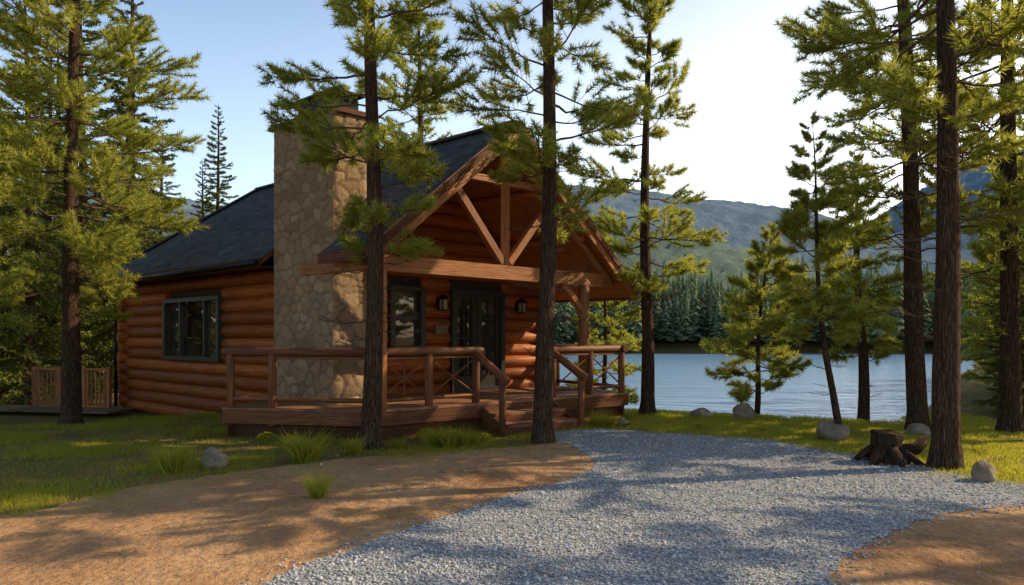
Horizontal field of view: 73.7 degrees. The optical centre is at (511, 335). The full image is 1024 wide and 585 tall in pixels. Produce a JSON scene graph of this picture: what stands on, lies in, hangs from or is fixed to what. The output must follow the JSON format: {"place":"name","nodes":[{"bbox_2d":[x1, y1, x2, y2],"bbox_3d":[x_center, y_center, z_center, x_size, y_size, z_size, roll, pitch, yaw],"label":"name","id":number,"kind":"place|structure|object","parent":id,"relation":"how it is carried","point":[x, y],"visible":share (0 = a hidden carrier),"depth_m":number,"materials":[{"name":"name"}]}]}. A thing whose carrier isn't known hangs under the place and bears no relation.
{"place":"outdoors","nodes":[
{"label":"outdoors","id":0,"kind":"place"},
{"bbox_2d":[7,232,889,290],"bbox_3d":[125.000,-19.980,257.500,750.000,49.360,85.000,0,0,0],"label":"hill","id":1,"kind":"structure","parent":0,"point":[725,259],"depth_m":258.41,"materials":[{"name":"green plant"}]},
{"bbox_2d":[107,225,996,360],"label":"distant forest","id":2,"kind":"object","parent":1,"relation":"on","point":[693,312],"visible":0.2,"depth_m":121.07,"materials":[{"name":"green plant"}]},
{"bbox_2d":[7,163,997,284],"bbox_3d":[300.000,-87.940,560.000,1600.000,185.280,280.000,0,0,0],"label":"hill","id":3,"kind":"structure","parent":0,"point":[740,221],"depth_m":566.50,"materials":[{"name":"green plant"}]},
{"bbox_2d":[0,442,1023,584],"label":"dirt path","id":4,"kind":"structure","parent":0,"point":[139,561],"depth_m":6.05,"materials":[{"name":"brown soil"}]},
{"bbox_2d":[291,466,344,498],"bbox_3d":[-2.053,1.543,7.127,0.623,0.315,0.598,0,0,-25],"label":"grass clump","id":5,"kind":"object","parent":4,"relation":"on","point":[317,490],"visible":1,"depth_m":7.11,"materials":[{"name":"green plant"}]},
{"bbox_2d":[0,441,1023,584],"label":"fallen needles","id":6,"kind":"object","parent":4,"relation":"on","point":[456,538],"visible":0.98,"depth_m":5.78,"materials":[{"name":"brown plant"}]},
{"bbox_2d":[0,339,1023,524],"bbox_3d":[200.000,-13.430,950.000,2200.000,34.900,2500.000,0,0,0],"label":"ground","id":7,"kind":"structure","parent":0,"point":[972,390],"depth_m":11.02,"materials":[{"name":"green plant"}]},
{"bbox_2d":[0,137,55,399],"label":"spruce tree","id":8,"kind":"object","parent":7,"relation":"on","point":[14,347],"visible":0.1,"depth_m":21.44,"materials":[{"name":"green plant"}]},
{"bbox_2d":[0,285,55,365],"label":"spruce tree","id":9,"kind":"object","parent":7,"relation":"on","point":[20,349],"visible":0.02,"depth_m":24.91,"materials":[{"name":"green plant"}]},
{"bbox_2d":[0,56,58,332],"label":"pine tree","id":10,"kind":"object","parent":7,"relation":"on","point":[10,152],"visible":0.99,"depth_m":12.54,"materials":[{"name":"green plant"}]},
{"bbox_2d":[0,22,98,366],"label":"spruce tree","id":11,"kind":"object","parent":7,"relation":"on","point":[57,115],"visible":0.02,"depth_m":35.83,"materials":[{"name":"green plant"}]},
{"bbox_2d":[0,33,110,377],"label":"spruce tree","id":12,"kind":"object","parent":7,"relation":"on","point":[49,218],"visible":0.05,"depth_m":30.85,"materials":[{"name":"green plant"}]},
{"bbox_2d":[0,4,118,404],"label":"spruce tree","id":13,"kind":"object","parent":7,"relation":"on","point":[14,368],"visible":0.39,"depth_m":19.89,"materials":[{"name":"green plant"}]},
{"bbox_2d":[0,405,132,413],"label":"boardwalk","id":14,"kind":"structure","parent":7,"relation":"on","point":[53,409],"depth_m":17.14,"materials":[{"name":"brown wood"}]},
{"bbox_2d":[32,366,111,407],"bbox_3d":[-11.500,1.420,17.815,2.359,1.200,0.120,0,0,11],"label":"wooden fence","id":15,"kind":"object","parent":14,"relation":"on","point":[57,387],"visible":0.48,"depth_m":17.78,"materials":[{"name":"brown wood"}]},
{"bbox_2d":[0,0,139,387],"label":"spruce tree","id":16,"kind":"object","parent":7,"relation":"on","point":[88,39],"visible":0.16,"depth_m":26.81,"materials":[{"name":"green plant"}]},
{"bbox_2d":[0,0,210,425],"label":"pine tree","id":17,"kind":"object","parent":7,"relation":"on","point":[98,254],"visible":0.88,"depth_m":14.01,"materials":[{"name":"green plant"}]},
{"bbox_2d":[47,0,188,397],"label":"spruce tree","id":18,"kind":"object","parent":7,"relation":"on","point":[105,326],"visible":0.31,"depth_m":23.73,"materials":[{"name":"green plant"}]},
{"bbox_2d":[87,57,170,376],"bbox_3d":[-17.791,-5.170,30.898,5.904,15.619,4.892,0,0,36],"label":"spruce tree","id":19,"kind":"object","parent":7,"relation":"on","point":[109,140],"visible":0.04,"depth_m":30.59,"materials":[{"name":"green plant"}]},
{"bbox_2d":[107,124,182,363],"bbox_3d":[-19.702,-4.691,38.205,4.566,14.578,5.510,0,0,11],"label":"spruce tree","id":20,"kind":"object","parent":7,"relation":"on","point":[166,186],"visible":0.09,"depth_m":38.03,"materials":[{"name":"green plant"}]},
{"bbox_2d":[145,433,168,445],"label":"grass clump","id":21,"kind":"object","parent":7,"relation":"on","point":[155,439],"visible":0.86,"depth_m":10.48,"materials":[{"name":"green plant"}]},
{"bbox_2d":[136,431,204,473],"bbox_3d":[-4.189,1.459,8.489,0.955,0.483,0.917,0,0,-34],"label":"grass clump","id":22,"kind":"object","parent":7,"relation":"on","point":[172,462],"visible":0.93,"depth_m":8.38,"materials":[{"name":"green plant"}]},
{"bbox_2d":[187,425,213,437],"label":"shrub","id":23,"kind":"object","parent":7,"relation":"on","point":[197,430],"visible":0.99,"depth_m":11.35,"materials":[{"name":"green plant"}]},
{"bbox_2d":[189,158,215,221],"bbox_3d":[-12.327,-2.435,27.117,3.114,9.090,3.414,0,0,-20],"label":"spruce tree","id":24,"kind":"object","parent":7,"relation":"on","point":[203,202],"visible":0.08,"depth_m":26.91,"materials":[{"name":"green plant"}]},
{"bbox_2d":[201,447,228,469],"bbox_3d":[-3.810,1.616,8.758,0.324,0.371,0.413,0,0,-13],"label":"rock","id":25,"kind":"object","parent":7,"relation":"on","point":[214,458],"visible":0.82,"depth_m":8.63,"materials":[{"name":"stone"}]},
{"bbox_2d":[197,102,239,213],"bbox_3d":[-14.869,-4.815,35.107,4.892,14.231,5.232,0,0,45],"label":"spruce tree","id":26,"kind":"object","parent":7,"relation":"on","point":[218,163],"visible":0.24,"depth_m":34.92,"materials":[{"name":"green plant"}]},
{"bbox_2d":[254,432,278,442],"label":"shrub","id":27,"kind":"object","parent":7,"relation":"on","point":[267,435],"visible":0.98,"depth_m":10.79,"materials":[{"name":"green plant"}]},
{"bbox_2d":[279,432,306,447],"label":"grass clump","id":28,"kind":"object","parent":7,"relation":"on","point":[291,439],"visible":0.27,"depth_m":10.27,"materials":[{"name":"green plant"}]},
{"bbox_2d":[261,422,339,463],"bbox_3d":[-2.850,1.438,9.087,1.124,0.524,0.975,0,0,-11],"label":"grass clump","id":29,"kind":"object","parent":7,"relation":"on","point":[298,453],"visible":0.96,"depth_m":9.01,"materials":[{"name":"green plant"}]},
{"bbox_2d":[279,433,340,461],"bbox_3d":[-2.731,1.512,9.301,0.712,0.376,0.857,0,0,14],"label":"grass clump","id":30,"kind":"object","parent":7,"relation":"on","point":[317,455],"visible":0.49,"depth_m":9.23,"materials":[{"name":"green plant"}]},
{"bbox_2d":[316,435,336,443],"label":"shrub","id":31,"kind":"object","parent":7,"relation":"on","point":[329,437],"visible":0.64,"depth_m":10.67,"materials":[{"name":"green plant"}]},
{"bbox_2d":[336,431,371,455],"bbox_3d":[-2.217,1.532,9.704,0.720,0.336,0.624,0,0,-3],"label":"grass clump","id":32,"kind":"object","parent":7,"relation":"on","point":[353,448],"visible":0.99,"depth_m":9.66,"materials":[{"name":"green plant"}]},
{"bbox_2d":[90,87,638,439],"bbox_3d":[-4.357,-0.985,15.967,13.353,6.570,7.664,0,0,40],"label":"log cabin","id":33,"kind":"object","parent":7,"relation":"on","point":[242,293],"visible":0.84,"depth_m":13.64,"materials":[{"name":"brown wood"}]},
{"bbox_2d":[162,285,425,361],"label":"windows","id":34,"kind":"structure","parent":33,"relation":"in","point":[191,326],"depth_m":15.22,"materials":[{"name":"black glass"}]},
{"bbox_2d":[447,289,504,391],"bbox_3d":[-0.760,0.125,14.835,1.494,2.170,0.190,0,0,-42],"label":"double door","id":35,"kind":"structure","parent":33,"relation":"in","point":[476,318],"depth_m":14.81,"materials":[{"name":"black glass"}]},
{"bbox_2d":[252,0,487,449],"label":"pine tree","id":36,"kind":"object","parent":7,"relation":"on","point":[403,149],"visible":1,"depth_m":10.18,"materials":[{"name":"green plant"}]},
{"bbox_2d":[391,435,410,448],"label":"grass clump","id":37,"kind":"object","parent":7,"relation":"on","point":[397,443],"visible":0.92,"depth_m":10.23,"materials":[{"name":"green plant"}]},
{"bbox_2d":[354,0,468,148],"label":"pine tree","id":38,"kind":"object","parent":7,"relation":"on","point":[400,61],"visible":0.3,"depth_m":22.21,"materials":[{"name":"green plant"}]},
{"bbox_2d":[413,428,440,442],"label":"shrub","id":39,"kind":"object","parent":7,"relation":"on","point":[418,436],"visible":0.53,"depth_m":10.87,"materials":[{"name":"green plant"}]},
{"bbox_2d":[408,424,451,447],"bbox_3d":[-1.185,1.522,10.401,0.765,0.357,0.663,0,0,5],"label":"grass clump","id":40,"kind":"object","parent":7,"relation":"on","point":[434,441],"visible":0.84,"depth_m":10.34,"materials":[{"name":"green plant"}]},
{"bbox_2d":[422,422,477,447],"bbox_3d":[-0.947,1.512,10.298,0.712,0.376,0.857,0,0,22],"label":"grass clump","id":41,"kind":"object","parent":7,"relation":"on","point":[449,439],"visible":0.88,"depth_m":10.30,"materials":[{"name":"green plant"}]},
{"bbox_2d":[447,424,480,446],"bbox_3d":[-0.720,1.522,10.472,0.706,0.357,0.678,0,0,-17],"label":"grass clump","id":42,"kind":"object","parent":7,"relation":"on","point":[462,441],"visible":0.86,"depth_m":10.39,"materials":[{"name":"green plant"}]},
{"bbox_2d":[461,430,485,444],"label":"grass clump","id":43,"kind":"object","parent":7,"relation":"on","point":[476,440],"visible":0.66,"depth_m":10.58,"materials":[{"name":"green plant"}]},
{"bbox_2d":[477,432,492,441],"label":"shrub","id":44,"kind":"object","parent":7,"relation":"on","point":[488,436],"visible":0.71,"depth_m":10.91,"materials":[{"name":"green plant"}]},
{"bbox_2d":[445,0,659,443],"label":"pine tree","id":45,"kind":"object","parent":7,"relation":"on","point":[599,113],"visible":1,"depth_m":10.72,"materials":[{"name":"green plant"}]},
{"bbox_2d":[584,407,612,425],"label":"grass clump","id":46,"kind":"object","parent":7,"relation":"on","point":[596,418],"visible":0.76,"depth_m":12.71,"materials":[{"name":"green plant"}]},
{"bbox_2d":[564,224,641,406],"bbox_3d":[2.338,-0.229,17.117,2.304,5.297,2.663,0,0,-16],"label":"pine tree","id":47,"kind":"object","parent":7,"relation":"on","point":[605,319],"visible":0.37,"depth_m":17.02,"materials":[{"name":"green plant"}]},
{"bbox_2d":[600,413,619,426],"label":"grass clump","id":48,"kind":"object","parent":7,"relation":"on","point":[608,421],"visible":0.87,"depth_m":12.62,"materials":[{"name":"green plant"}]},
{"bbox_2d":[618,418,629,425],"bbox_3d":[2.100,1.660,12.887,0.218,0.181,0.277,0,0,37],"label":"rock","id":49,"kind":"object","parent":7,"relation":"on","point":[622,421],"visible":0.73,"depth_m":12.80,"materials":[{"name":"stone"}]},
{"bbox_2d":[619,413,634,420],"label":"shrub","id":50,"kind":"object","parent":7,"relation":"on","point":[626,416],"visible":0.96,"depth_m":13.55,"materials":[{"name":"green plant"}]},
{"bbox_2d":[564,0,729,414],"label":"pine tree","id":51,"kind":"object","parent":7,"relation":"on","point":[655,10],"visible":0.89,"depth_m":14.61,"materials":[{"name":"green plant"}]},
{"bbox_2d":[692,419,707,428],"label":"grass clump","id":52,"kind":"object","parent":7,"relation":"on","point":[698,424],"visible":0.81,"depth_m":12.37,"materials":[{"name":"green plant"}]},
{"bbox_2d":[690,407,712,416],"bbox_3d":[3.912,1.632,14.093,0.448,0.271,0.344,0,0,24],"label":"rock","id":53,"kind":"object","parent":7,"relation":"on","point":[701,411],"visible":0.69,"depth_m":13.98,"materials":[{"name":"stone"}]},
{"bbox_2d":[732,403,755,419],"bbox_3d":[4.711,1.607,13.880,0.449,0.456,0.598,0,0,33],"label":"rock","id":54,"kind":"object","parent":7,"relation":"on","point":[744,410],"visible":0.76,"depth_m":13.71,"materials":[{"name":"stone"}]},
{"bbox_2d":[699,221,812,414],"bbox_3d":[5.537,-0.130,15.677,2.528,5.037,2.505,0,0,18],"label":"pine tree","id":55,"kind":"object","parent":7,"relation":"on","point":[775,321],"visible":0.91,"depth_m":15.48,"materials":[{"name":"green plant"}]},
{"bbox_2d":[756,422,767,430],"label":"grass clump","id":56,"kind":"object","parent":7,"relation":"on","point":[762,427],"visible":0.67,"depth_m":11.98,"materials":[{"name":"green plant"}]},
{"bbox_2d":[765,110,896,424],"bbox_3d":[5.003,-0.913,11.203,1.895,5.531,2.222,0,0,0],"label":"pine tree","id":57,"kind":"object","parent":7,"relation":"on","point":[804,302],"visible":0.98,"depth_m":11.03,"materials":[{"name":"green plant"}]},
{"bbox_2d":[816,420,849,441],"bbox_3d":[5.240,1.603,11.156,0.517,0.410,0.563,0,0,31],"label":"rock","id":58,"kind":"object","parent":7,"relation":"on","point":[828,430],"visible":0.76,"depth_m":10.96,"materials":[{"name":"stone"}]},
{"bbox_2d":[812,149,903,420],"bbox_3d":[7.228,-0.883,14.215,2.320,6.057,1.987,0,0,-43],"label":"pine tree","id":59,"kind":"object","parent":7,"relation":"on","point":[864,385],"visible":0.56,"depth_m":14.18,"materials":[{"name":"green plant"}]},
{"bbox_2d":[853,429,929,467],"bbox_3d":[5.072,1.516,9.131,0.973,0.516,0.870,0,0,0],"label":"tree stump","id":60,"kind":"object","parent":7,"relation":"on","point":[886,447],"visible":0.88,"depth_m":8.98,"materials":[{"name":"brown wood"}]},
{"bbox_2d":[772,0,1023,430],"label":"pine tree","id":61,"kind":"object","parent":7,"relation":"on","point":[916,388],"visible":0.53,"depth_m":11.97,"materials":[{"name":"green plant"}]},
{"bbox_2d":[781,0,1023,470],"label":"pine tree","id":62,"kind":"object","parent":7,"relation":"on","point":[945,449],"visible":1,"depth_m":8.71,"materials":[{"name":"green plant"}]},
{"bbox_2d":[904,423,930,435],"bbox_3d":[6.909,1.636,11.607,0.352,0.286,0.307,0,0,-18],"label":"rock","id":63,"kind":"object","parent":7,"relation":"on","point":[918,428],"visible":0.69,"depth_m":11.52,"materials":[{"name":"stone"}]},
{"bbox_2d":[840,0,1023,433],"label":"pine tree","id":64,"kind":"object","parent":7,"relation":"on","point":[1003,184],"visible":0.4,"depth_m":11.88,"materials":[{"name":"green plant"}]},
{"bbox_2d":[971,460,995,482],"bbox_3d":[5.503,1.611,7.938,0.242,0.316,0.259,0,0,-6],"label":"rock","id":65,"kind":"object","parent":7,"relation":"on","point":[982,470],"visible":0.75,"depth_m":7.87,"materials":[{"name":"stone"}]},
{"bbox_2d":[961,202,1023,387],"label":"pine tree","id":66,"kind":"object","parent":7,"relation":"on","point":[980,357],"visible":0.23,"depth_m":17.37,"materials":[{"name":"green plant"}]},
{"bbox_2d":[961,194,1023,383],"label":"pine tree","id":67,"kind":"object","parent":7,"relation":"on","point":[987,283],"visible":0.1,"depth_m":19.44,"materials":[{"name":"green plant"}]},
{"bbox_2d":[962,105,1023,354],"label":"pine tree","id":68,"kind":"object","parent":7,"relation":"on","point":[1018,150],"visible":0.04,"depth_m":20.24,"materials":[{"name":"green plant"}]},
{"bbox_2d":[970,298,1023,415],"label":"spruce tree","id":69,"kind":"object","parent":7,"relation":"on","point":[996,383],"visible":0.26,"depth_m":14.70,"materials":[{"name":"green plant"}]},
{"bbox_2d":[974,170,1023,368],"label":"pine tree","id":70,"kind":"object","parent":7,"relation":"on","point":[988,309],"visible":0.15,"depth_m":15.15,"materials":[{"name":"green plant"}]},
{"bbox_2d":[981,152,1023,332],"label":"pine tree","id":71,"kind":"object","parent":7,"relation":"on","point":[996,294],"visible":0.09,"depth_m":16.99,"materials":[{"name":"green plant"}]},
{"bbox_2d":[995,294,1023,410],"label":"spruce tree","id":72,"kind":"object","parent":7,"relation":"on","point":[1022,344],"visible":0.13,"depth_m":14.29,"materials":[{"name":"green plant"}]},
{"bbox_2d":[999,314,1023,331],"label":"pine tree","id":73,"kind":"object","parent":7,"relation":"on","point":[1022,326],"visible":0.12,"depth_m":13.36,"materials":[{"name":"green plant"}]},
{"bbox_2d":[0,0,1023,225],"label":"sky","id":74,"kind":"structure","parent":0,"point":[743,77],"materials":[{"name":"white"}]},
{"bbox_2d":[123,428,1023,584],"bbox_3d":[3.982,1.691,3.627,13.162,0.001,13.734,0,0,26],"label":"gravel driveway","id":75,"kind":"structure","parent":0,"point":[545,558],"depth_m":6.23,"materials":[{"name":"grey gravel"}]},
{"bbox_2d":[560,353,976,422],"bbox_3d":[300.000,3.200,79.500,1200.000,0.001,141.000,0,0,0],"label":"lake water","id":76,"kind":"structure","parent":0,"point":[683,382],"depth_m":43.43,"materials":[{"name":"blue liquid"}]}
]}

